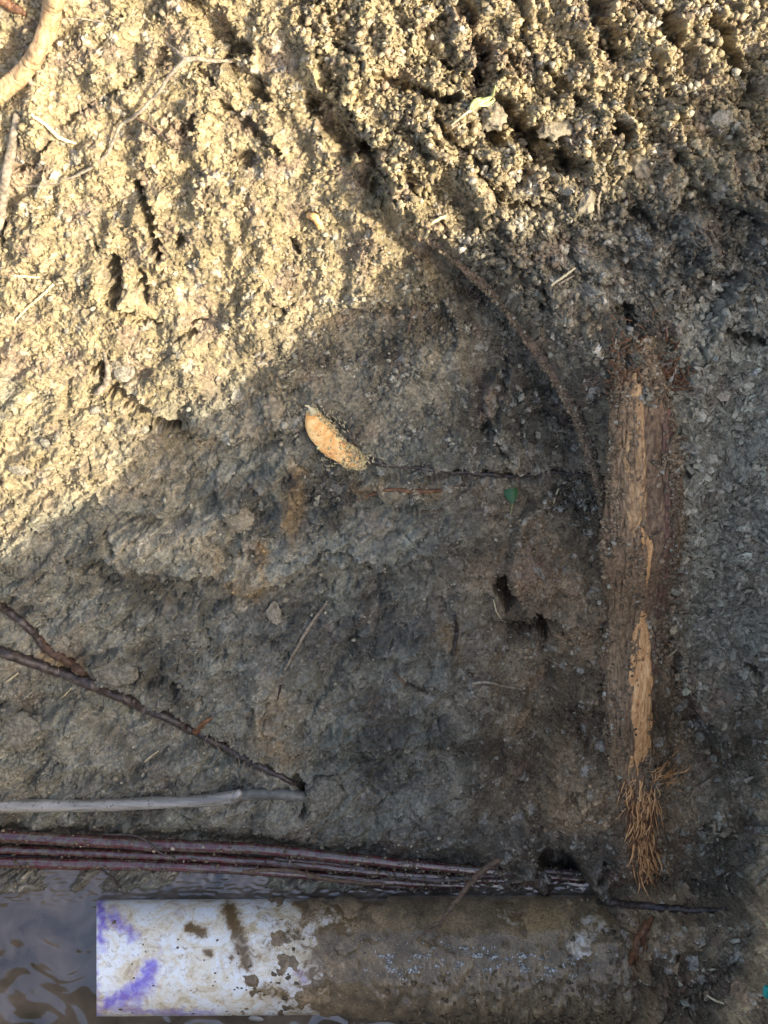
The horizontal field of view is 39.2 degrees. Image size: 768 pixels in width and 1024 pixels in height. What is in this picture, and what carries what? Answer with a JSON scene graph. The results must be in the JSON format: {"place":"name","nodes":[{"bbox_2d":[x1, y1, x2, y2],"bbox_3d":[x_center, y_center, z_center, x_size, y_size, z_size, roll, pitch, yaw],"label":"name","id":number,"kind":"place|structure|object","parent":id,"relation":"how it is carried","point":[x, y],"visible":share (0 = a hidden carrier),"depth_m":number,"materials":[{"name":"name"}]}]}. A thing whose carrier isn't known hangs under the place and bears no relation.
{"place":"outdoors","nodes":[
{"label":"outdoors","id":0,"kind":"place"},
{"bbox_2d":[0,870,594,1023],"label":"water","id":1,"kind":"structure","parent":0,"point":[48,954],"depth_m":0.86,"materials":[{"name":"brown liquid"}]},
{"bbox_2d":[0,256,529,886],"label":"root fibres","id":2,"kind":"object","parent":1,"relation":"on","point":[230,590],"visible":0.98,"depth_m":0.78,"materials":[{"name":"brown plant"}]},
{"bbox_2d":[0,856,535,890],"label":"insulated wire","id":3,"kind":"object","parent":1,"relation":"on","point":[33,863],"visible":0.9,"depth_m":0.85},
{"bbox_2d":[242,868,386,885],"bbox_3d":[-0.054,0.285,0.844,0.113,0.010,0.008,8,90,0],"label":"rootlet","id":4,"kind":"object","parent":3,"relation":"on","point":[312,875],"visible":1,"depth_m":0.84,"materials":[{"name":"brown plant"}]},
{"bbox_2d":[0,254,536,888],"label":"soil crumbs","id":5,"kind":"object","parent":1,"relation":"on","point":[256,552],"visible":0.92,"depth_m":0.78,"materials":[{"name":"brown soil"}]},
{"bbox_2d":[0,844,561,888],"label":"insulated wire","id":6,"kind":"object","parent":1,"relation":"on","point":[68,852],"visible":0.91,"depth_m":0.85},
{"bbox_2d":[96,894,643,1023],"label":"white pipe","id":7,"kind":"object","parent":1,"relation":"on","point":[520,959],"visible":0.93,"depth_m":0.81,"materials":[{"name":"plastic"}]},
{"bbox_2d":[418,856,501,937],"bbox_3d":[0.057,0.288,0.807,0.009,0.010,0.085,44,90,0],"label":"twig","id":8,"kind":"object","parent":7,"relation":"on","point":[487,867],"visible":1,"depth_m":0.81,"materials":[{"name":"brown wood"}]},
{"bbox_2d":[596,899,726,913],"bbox_3d":[0.207,0.295,0.829,0.086,0.085,0.018,-17,90,0],"label":"thin root","id":9,"kind":"object","parent":7,"relation":"on","point":[650,906],"visible":0.94,"depth_m":0.80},
{"bbox_2d":[0,0,767,1012],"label":"soil crumbs","id":10,"kind":"object","parent":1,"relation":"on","point":[426,18],"visible":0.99,"depth_m":0.61,"materials":[{"name":"brown soil"}]},
{"bbox_2d":[0,823,610,1023],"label":"trench floor","id":11,"kind":"structure","parent":0,"point":[539,879],"depth_m":0.86,"materials":[{"name":"soil"}]},
{"bbox_2d":[101,869,121,888],"bbox_3d":[-0.214,0.288,0.850,0.004,0.013,0.023,-33,90,0],"label":"rootlet","id":12,"kind":"object","parent":11,"relation":"on","point":[113,879],"visible":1,"depth_m":0.85,"materials":[{"name":"brown plant"}]},
{"bbox_2d":[0,854,491,893],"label":"insulated wire","id":13,"kind":"object","parent":11,"relation":"on","point":[388,888],"visible":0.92,"depth_m":0.86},
{"bbox_2d":[248,1016,262,1020],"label":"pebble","id":14,"kind":"object","parent":11,"relation":"on","point":[255,1018],"visible":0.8,"depth_m":0.86,"materials":[{"name":"stone"}]},
{"bbox_2d":[0,829,586,883],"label":"insulated wire","id":15,"kind":"object","parent":11,"relation":"on","point":[116,842],"visible":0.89,"depth_m":0.84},
{"bbox_2d":[104,833,175,857],"bbox_3d":[-0.188,0.255,0.835,0.059,0.005,0.009,18,90,0],"label":"rootlet","id":16,"kind":"object","parent":15,"relation":"on","point":[144,839],"visible":1,"depth_m":0.83,"materials":[{"name":"brown plant"}]},
{"bbox_2d":[273,856,584,885],"bbox_3d":[0.043,0.286,0.857,0.263,0.016,0.019,3,90,0],"label":"insulated wire","id":17,"kind":"object","parent":11,"relation":"on","point":[550,871],"visible":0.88,"depth_m":0.85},
{"bbox_2d":[0,0,614,913],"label":"soil bank","id":18,"kind":"structure","parent":0,"point":[54,518],"depth_m":0.73,"materials":[{"name":"brown soil"}]},
{"bbox_2d":[0,113,20,234],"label":"stick","id":19,"kind":"object","parent":18,"relation":"on","point":[7,165],"visible":1,"depth_m":0.62,"materials":[{"name":"wood"}]},
{"bbox_2d":[0,0,26,16],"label":"thick root","id":20,"kind":"object","parent":18,"relation":"on","point":[10,6],"visible":1,"depth_m":0.59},
{"bbox_2d":[7,464,30,475],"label":"pebble","id":21,"kind":"object","parent":18,"relation":"on","point":[22,470],"visible":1,"depth_m":0.72,"materials":[{"name":"stone"}]},
{"bbox_2d":[0,274,39,278],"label":"straw","id":22,"kind":"object","parent":18,"relation":"on","point":[25,276],"visible":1,"depth_m":0.65,"materials":[{"name":"beige plant"}]},
{"bbox_2d":[0,709,47,752],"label":"clod","id":23,"kind":"object","parent":18,"relation":"on","point":[21,728],"visible":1,"depth_m":0.82,"materials":[{"name":"grey soil"}]},
{"bbox_2d":[28,78,33,85],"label":"pebble","id":24,"kind":"object","parent":18,"relation":"on","point":[30,82],"visible":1,"depth_m":0.60,"materials":[{"name":"stone"}]},
{"bbox_2d":[0,0,65,104],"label":"thick root","id":25,"kind":"object","parent":18,"relation":"on","point":[18,76],"visible":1,"depth_m":0.59,"materials":[{"name":"brown wood"}]},
{"bbox_2d":[14,283,53,322],"bbox_3d":[-0.216,-0.129,0.663,0.036,0.017,0.003,-34,90,0],"label":"straw","id":26,"kind":"object","parent":18,"relation":"on","point":[40,296],"visible":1,"depth_m":0.66,"materials":[{"name":"beige plant"}]},
{"bbox_2d":[39,438,49,447],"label":"pebble","id":27,"kind":"object","parent":18,"relation":"on","point":[44,442],"visible":1,"depth_m":0.70,"materials":[{"name":"stone"}]},
{"bbox_2d":[30,113,75,143],"bbox_3d":[-0.188,-0.217,0.613,0.021,0.018,0.012,0,90,0],"label":"straw","id":28,"kind":"object","parent":18,"relation":"on","point":[50,129],"visible":1,"depth_m":0.61,"materials":[{"name":"beige plant"}]},
{"bbox_2d":[63,327,69,334],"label":"pebble","id":29,"kind":"object","parent":18,"relation":"on","point":[66,330],"visible":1,"depth_m":0.67,"materials":[{"name":"stone"}]},
{"bbox_2d":[70,148,80,165],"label":"pebble","id":30,"kind":"object","parent":18,"relation":"on","point":[75,159],"visible":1,"depth_m":0.62,"materials":[{"name":"stone"}]},
{"bbox_2d":[61,17,101,22],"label":"twig","id":31,"kind":"object","parent":18,"relation":"on","point":[74,18],"visible":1,"depth_m":0.59,"materials":[{"name":"beige wood"}]},
{"bbox_2d":[89,405,99,414],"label":"pebble","id":32,"kind":"object","parent":18,"relation":"on","point":[94,410],"visible":1,"depth_m":0.70,"materials":[{"name":"stone"}]},
{"bbox_2d":[94,352,110,395],"bbox_3d":[-0.179,-0.088,0.691,0.007,0.021,0.028,21,90,0],"label":"thin root","id":33,"kind":"object","parent":18,"relation":"on","point":[102,387],"visible":1,"depth_m":0.69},
{"bbox_2d":[89,661,138,687],"bbox_3d":[-0.200,0.117,0.800,0.036,0.011,0.028,0,90,0],"label":"clod","id":34,"kind":"object","parent":18,"relation":"on","point":[115,675],"visible":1,"depth_m":0.80,"materials":[{"name":"grey soil"}]},
{"bbox_2d":[112,775,118,780],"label":"pebble","id":35,"kind":"object","parent":18,"relation":"on","point":[115,778],"visible":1,"depth_m":0.84,"materials":[{"name":"stone"}]},
{"bbox_2d":[114,366,134,381],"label":"pebble","id":36,"kind":"object","parent":18,"relation":"on","point":[123,374],"visible":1,"depth_m":0.69,"materials":[{"name":"stone"}]},
{"bbox_2d":[22,42,255,187],"bbox_3d":[-0.143,-0.221,0.614,0.154,0.042,0.042,-37,90,0],"label":"twig","id":37,"kind":"object","parent":18,"relation":"on","point":[183,62],"visible":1,"depth_m":0.61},
{"bbox_2d":[140,424,148,433],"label":"pebble","id":38,"kind":"object","parent":18,"relation":"on","point":[145,429],"visible":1,"depth_m":0.71,"materials":[{"name":"stone"}]},
{"bbox_2d":[0,603,304,789],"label":"dark root","id":39,"kind":"object","parent":18,"relation":"on","point":[82,679],"visible":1,"depth_m":0.80,"materials":[{"name":"brown plant"}]},
{"bbox_2d":[0,788,308,812],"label":"stick","id":40,"kind":"object","parent":18,"relation":"on","point":[116,804],"visible":1,"depth_m":0.84,"materials":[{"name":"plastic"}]},
{"bbox_2d":[194,698,200,711],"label":"pebble","id":41,"kind":"object","parent":18,"relation":"on","point":[197,703],"visible":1,"depth_m":0.82,"materials":[{"name":"stone"}]},
{"bbox_2d":[214,766,219,772],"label":"pebble","id":42,"kind":"object","parent":18,"relation":"on","point":[216,769],"visible":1,"depth_m":0.83,"materials":[{"name":"stone"}]},
{"bbox_2d":[211,39,231,50],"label":"clod","id":43,"kind":"object","parent":18,"relation":"on","point":[226,46],"visible":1,"depth_m":0.61,"materials":[{"name":"brown soil"}]},
{"bbox_2d":[223,507,254,532],"bbox_3d":[-0.099,0.004,0.736,0.020,0.008,0.019,-41,90,0],"label":"clod","id":44,"kind":"object","parent":18,"relation":"on","point":[244,519],"visible":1,"depth_m":0.73,"materials":[{"name":"beige soil"}]},
{"bbox_2d":[251,267,257,273],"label":"pebble","id":45,"kind":"object","parent":18,"relation":"on","point":[254,270],"visible":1,"depth_m":0.65,"materials":[{"name":"stone"}]},
{"bbox_2d":[261,393,285,418],"bbox_3d":[-0.071,-0.069,0.697,0.018,0.010,0.019,0,90,0],"label":"clod","id":46,"kind":"object","parent":18,"relation":"on","point":[272,407],"visible":1,"depth_m":0.69,"materials":[{"name":"beige soil"}]},
{"bbox_2d":[266,600,281,624],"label":"pebble","id":47,"kind":"object","parent":18,"relation":"on","point":[273,613],"visible":1,"depth_m":0.77,"materials":[{"name":"stone"}]},
{"bbox_2d":[277,672,282,699],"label":"rootlet","id":48,"kind":"object","parent":18,"relation":"on","point":[280,686],"visible":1,"depth_m":0.80,"materials":[{"name":"plant"}]},
{"bbox_2d":[282,596,288,602],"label":"pebble","id":49,"kind":"object","parent":18,"relation":"on","point":[285,599],"visible":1,"depth_m":0.77,"materials":[{"name":"stone"}]},
{"bbox_2d":[284,602,326,670],"bbox_3d":[-0.058,0.090,0.782,0.004,0.019,0.060,32,90,0],"label":"twig","id":50,"kind":"object","parent":18,"relation":"on","point":[306,632],"visible":1,"depth_m":0.78,"materials":[{"name":"beige wood"}]},
{"bbox_2d":[310,810,316,820],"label":"pebble","id":51,"kind":"object","parent":18,"relation":"on","point":[313,815],"visible":1,"depth_m":0.83,"materials":[{"name":"stone"}]},
{"bbox_2d":[306,212,322,229],"bbox_3d":[-0.041,-0.173,0.640,0.010,0.007,0.011,0,90,0],"label":"root stub","id":52,"kind":"object","parent":18,"relation":"on","point":[315,219],"visible":1,"depth_m":0.64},
{"bbox_2d":[304,775,344,815],"bbox_3d":[-0.046,0.220,0.836,0.033,0.015,0.032,0,90,0],"label":"clod","id":53,"kind":"object","parent":18,"relation":"on","point":[329,790],"visible":1,"depth_m":0.83,"materials":[{"name":"grey soil"}]},
{"bbox_2d":[305,405,383,470],"bbox_3d":[-0.032,-0.044,0.706,0.060,0.039,0.030,42,90,0],"label":"root stub","id":54,"kind":"object","parent":18,"relation":"on","point":[328,440],"visible":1,"depth_m":0.70,"materials":[{"name":"wood"}]},
{"bbox_2d":[0,0,767,564],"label":"soil crumbs","id":55,"kind":"object","parent":18,"relation":"on","point":[78,68],"visible":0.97,"depth_m":0.65,"materials":[{"name":"brown soil"}]},
{"bbox_2d":[0,0,767,510],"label":"root fibres","id":56,"kind":"object","parent":18,"relation":"on","point":[350,236],"visible":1,"depth_m":0.63,"materials":[{"name":"beige plant"}]},
{"bbox_2d":[355,488,441,500],"bbox_3d":[0.010,-0.012,0.731,0.059,0.015,0.009,0,90,0],"label":"thin root","id":57,"kind":"object","parent":18,"relation":"on","point":[419,491],"visible":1,"depth_m":0.73,"materials":[{"name":"brown plant"}]},
{"bbox_2d":[393,671,406,686],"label":"twig","id":58,"kind":"object","parent":18,"relation":"on","point":[399,678],"visible":1,"depth_m":0.80,"materials":[{"name":"brown wood"}]},
{"bbox_2d":[406,299,415,334],"bbox_3d":[0.017,-0.119,0.664,0.006,0.011,0.022,0,90,0],"label":"twig","id":59,"kind":"object","parent":18,"relation":"on","point":[410,318],"visible":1,"depth_m":0.66,"materials":[{"name":"brown wood"}]},
{"bbox_2d":[406,682,428,694],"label":"twig","id":60,"kind":"object","parent":18,"relation":"on","point":[416,688],"visible":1,"depth_m":0.80,"materials":[{"name":"brown wood"}]},
{"bbox_2d":[406,509,441,513],"bbox_3d":[0.027,0.000,0.741,0.025,0.005,0.003,0,90,0],"label":"rootlet","id":61,"kind":"object","parent":18,"relation":"on","point":[426,511],"visible":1,"depth_m":0.74,"materials":[{"name":"brown plant"}]},
{"bbox_2d":[281,238,606,512],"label":"stone chips","id":62,"kind":"object","parent":18,"relation":"on","point":[599,350],"visible":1,"depth_m":0.68,"materials":[{"name":"grey stone"}]},
{"bbox_2d":[451,615,458,656],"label":"twig","id":63,"kind":"object","parent":18,"relation":"on","point":[456,633],"visible":1,"depth_m":0.79,"materials":[{"name":"brown wood"}]},
{"bbox_2d":[454,380,474,395],"bbox_3d":[0.051,-0.081,0.692,0.014,0.010,0.013,0,90,0],"label":"rootlet","id":64,"kind":"object","parent":18,"relation":"on","point":[462,388],"visible":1,"depth_m":0.69,"materials":[{"name":"plant"}]},
{"bbox_2d":[442,484,487,488],"bbox_3d":[0.055,-0.017,0.730,0.031,0.005,0.003,0,90,0],"label":"rootlet","id":65,"kind":"object","parent":18,"relation":"on","point":[464,487],"visible":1,"depth_m":0.73,"materials":[{"name":"brown plant"}]},
{"bbox_2d":[367,458,591,478],"bbox_3d":[0.062,-0.028,0.717,0.150,0.033,0.008,4,90,0],"label":"thin root","id":66,"kind":"object","parent":18,"relation":"on","point":[465,472],"visible":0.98,"depth_m":0.72,"materials":[{"name":"brown plant"}]},
{"bbox_2d":[285,0,673,469],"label":"clod layer","id":67,"kind":"object","parent":18,"relation":"on","point":[344,75],"visible":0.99,"depth_m":0.61,"materials":[{"name":"soil"}]},
{"bbox_2d":[309,37,315,50],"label":"pebble","id":68,"kind":"object","parent":67,"relation":"on","point":[312,40],"visible":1,"depth_m":0.59,"materials":[{"name":"stone"}]},
{"bbox_2d":[423,214,445,242],"bbox_3d":[0.029,-0.164,0.623,0.013,0.031,0.010,0,90,0],"label":"straw","id":69,"kind":"object","parent":67,"relation":"on","point":[439,218],"visible":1,"depth_m":0.61,"materials":[{"name":"beige plant"}]},
{"bbox_2d":[451,85,495,125],"bbox_3d":[0.049,-0.224,0.597,0.031,0.013,0.006,-31,90,0],"label":"grass sprig","id":70,"kind":"object","parent":67,"relation":"on","point":[480,102],"depth_m":0.60,"materials":[{"name":"plant"}]},
{"bbox_2d":[481,101,507,131],"bbox_3d":[0.062,-0.223,0.607,0.016,0.009,0.017,0,90,0],"label":"clod","id":71,"kind":"object","parent":67,"relation":"on","point":[499,116],"visible":1,"depth_m":0.60,"materials":[{"name":"beige soil"}]},
{"bbox_2d":[517,138,527,146],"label":"pebble","id":72,"kind":"object","parent":67,"relation":"on","point":[522,142],"visible":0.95,"depth_m":0.64,"materials":[{"name":"stone"}]},
{"bbox_2d":[536,119,574,141],"bbox_3d":[0.098,-0.219,0.614,0.022,0.010,0.017,0,90,0],"label":"clod","id":73,"kind":"object","parent":67,"relation":"on","point":[553,131],"visible":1,"depth_m":0.61,"materials":[{"name":"beige soil"}]},
{"bbox_2d":[551,267,575,285],"bbox_3d":[0.100,-0.132,0.605,0.015,0.007,0.012,0,90,0],"label":"straw","id":74,"kind":"object","parent":67,"relation":"on","point":[565,275],"visible":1,"depth_m":0.60,"materials":[{"name":"beige plant"}]},
{"bbox_2d":[562,288,566,298],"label":"pebble","id":75,"kind":"object","parent":67,"relation":"on","point":[565,292],"visible":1,"depth_m":0.61,"materials":[{"name":"stone"}]},
{"bbox_2d":[558,275,574,284],"bbox_3d":[0.102,-0.130,0.604,0.011,0.009,0.008,0,90,0],"label":"straw","id":76,"kind":"object","parent":67,"relation":"on","point":[563,281],"visible":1,"depth_m":0.60,"materials":[{"name":"beige plant"}]},
{"bbox_2d":[577,189,595,214],"bbox_3d":[0.115,-0.176,0.612,0.011,0.008,0.016,0,90,0],"label":"clod","id":77,"kind":"object","parent":67,"relation":"on","point":[586,202],"visible":1,"depth_m":0.61,"materials":[{"name":"beige soil"}]},
{"bbox_2d":[597,180,607,214],"bbox_3d":[0.124,-0.178,0.614,0.005,0.009,0.019,0,90,0],"label":"straw","id":78,"kind":"object","parent":67,"relation":"on","point":[598,201],"visible":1,"depth_m":0.61,"materials":[{"name":"beige plant"}]},
{"bbox_2d":[620,191,625,198],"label":"pebble","id":79,"kind":"object","parent":67,"relation":"on","point":[624,194],"visible":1,"depth_m":0.62,"materials":[{"name":"stone"}]},
{"bbox_2d":[628,151,651,178],"bbox_3d":[0.146,-0.200,0.616,0.014,0.010,0.021,0,90,0],"label":"clod","id":80,"kind":"object","parent":67,"relation":"on","point":[639,165],"visible":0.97,"depth_m":0.61,"materials":[{"name":"soil"}]},
{"bbox_2d":[471,680,522,690],"bbox_3d":[0.085,0.129,0.803,0.041,0.017,0.010,0,90,0],"label":"twig","id":81,"kind":"object","parent":18,"relation":"on","point":[490,683],"visible":1,"depth_m":0.80,"materials":[{"name":"beige wood"}]},
{"bbox_2d":[493,599,502,620],"bbox_3d":[0.083,0.071,0.780,0.009,0.013,0.017,0,90,0],"label":"rootlet","id":82,"kind":"object","parent":18,"relation":"on","point":[496,609],"visible":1,"depth_m":0.78,"materials":[{"name":"plant"}]},
{"bbox_2d":[404,230,606,524],"bbox_3d":[0.096,-0.080,0.661,0.044,0.118,0.237,-35,90,0],"label":"tree root","id":83,"kind":"object","parent":18,"relation":"on","point":[573,411],"visible":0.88,"depth_m":0.66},
{"bbox_2d":[504,487,517,513],"bbox_3d":[0.086,-0.010,0.737,0.009,0.013,0.023,0,90,0],"label":"leaf","id":84,"kind":"object","parent":18,"relation":"on","point":[511,495],"visible":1,"depth_m":0.73,"materials":[{"name":"green plant"}]},
{"bbox_2d":[535,429,540,439],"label":"pebble","id":85,"kind":"object","parent":18,"relation":"on","point":[537,434],"visible":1,"depth_m":0.70,"materials":[{"name":"stone"}]},
{"bbox_2d":[538,641,551,665],"bbox_3d":[0.119,0.104,0.793,0.010,0.008,0.019,0,90,0],"label":"rootlet","id":86,"kind":"object","parent":18,"relation":"on","point":[542,643],"visible":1,"depth_m":0.79,"materials":[{"name":"brown plant"}]},
{"bbox_2d":[421,437,767,1023],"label":"soil crumbs","id":87,"kind":"object","parent":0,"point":[500,826],"visible":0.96,"depth_m":0.79,"materials":[{"name":"brown soil"}]},
{"bbox_2d":[456,240,767,1020],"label":"root fibres","id":88,"kind":"object","parent":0,"point":[581,574],"visible":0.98,"depth_m":0.75,"materials":[{"name":"brown plant"}]},
{"bbox_2d":[610,0,767,1023],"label":"pit wall","id":89,"kind":"structure","parent":0,"point":[754,945],"depth_m":0.74,"materials":[{"name":"soil"}]},
{"bbox_2d":[624,911,653,986],"bbox_3d":[0.186,0.334,0.813,0.017,0.082,0.080,5,90,0],"label":"fibrous root","id":90,"kind":"object","parent":89,"relation":"attached to","point":[638,941],"visible":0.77,"depth_m":0.79,"materials":[{"name":"brown plant"}]},
{"bbox_2d":[597,310,703,899],"bbox_3d":[0.182,0.088,0.718,0.076,0.238,0.412,-9,90,0],"label":"tree root","id":91,"kind":"object","parent":89,"relation":"attached to","point":[643,528],"visible":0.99,"depth_m":0.68,"materials":[{"name":"brown plant"}]},
{"bbox_2d":[674,83,682,96],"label":"clod","id":92,"kind":"object","parent":89,"relation":"on","point":[679,93],"visible":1,"depth_m":0.61,"materials":[{"name":"brown soil"}]},
{"bbox_2d":[695,730,705,741],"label":"pebble","id":93,"kind":"object","parent":89,"relation":"on","point":[700,736],"visible":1,"depth_m":0.82,"materials":[{"name":"stone"}]},
{"bbox_2d":[697,270,703,277],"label":"pebble","id":94,"kind":"object","parent":89,"relation":"on","point":[701,274],"visible":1,"depth_m":0.62,"materials":[{"name":"stone"}]},
{"bbox_2d":[696,769,720,786],"bbox_3d":[0.249,0.204,0.828,0.024,0.005,0.002,-31,90,0],"label":"twig","id":95,"kind":"object","parent":89,"relation":"on","point":[708,777],"visible":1,"depth_m":0.83,"materials":[{"name":"brown wood"}]},
{"bbox_2d":[661,280,767,1021],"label":"stone chips","id":96,"kind":"object","parent":89,"relation":"on","point":[750,402],"visible":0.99,"depth_m":0.72,"materials":[{"name":"grey gravel"}]},
{"bbox_2d":[706,995,723,1003],"bbox_3d":[0.230,0.340,0.754,0.011,0.014,0.004,0,90,0],"label":"straw","id":97,"kind":"object","parent":89,"relation":"on","point":[713,999],"visible":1,"depth_m":0.75,"materials":[{"name":"beige plant"}]},
{"bbox_2d":[710,110,735,128],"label":"pebble","id":98,"kind":"object","parent":89,"relation":"on","point":[720,117],"visible":1,"depth_m":0.60,"materials":[{"name":"stone"}]},
{"bbox_2d":[733,121,742,130],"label":"pebble","id":99,"kind":"object","parent":89,"relation":"on","point":[736,124],"visible":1,"depth_m":0.60,"materials":[{"name":"stone"}]},
{"bbox_2d":[734,515,746,525],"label":"pebble","id":100,"kind":"object","parent":89,"relation":"on","point":[740,520],"visible":1,"depth_m":0.71,"materials":[{"name":"stone"}]},
{"bbox_2d":[737,446,746,453],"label":"pebble","id":101,"kind":"object","parent":89,"relation":"on","point":[741,449],"visible":1,"depth_m":0.69,"materials":[{"name":"stone"}]},
{"bbox_2d":[754,866,767,885],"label":"twig","id":102,"kind":"object","parent":89,"relation":"on","point":[762,874],"visible":1,"depth_m":0.81,"materials":[{"name":"grey wood"}]},
{"bbox_2d":[755,825,767,833],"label":"rootlet","id":103,"kind":"object","parent":89,"relation":"on","point":[759,829],"visible":1,"depth_m":0.82,"materials":[{"name":"plant"}]},
{"bbox_2d":[763,985,767,998],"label":"plastic scrap","id":104,"kind":"object","parent":89,"relation":"on","point":[765,990],"visible":1,"depth_m":0.72,"materials":[{"name":"teal plastic"}]}
]}

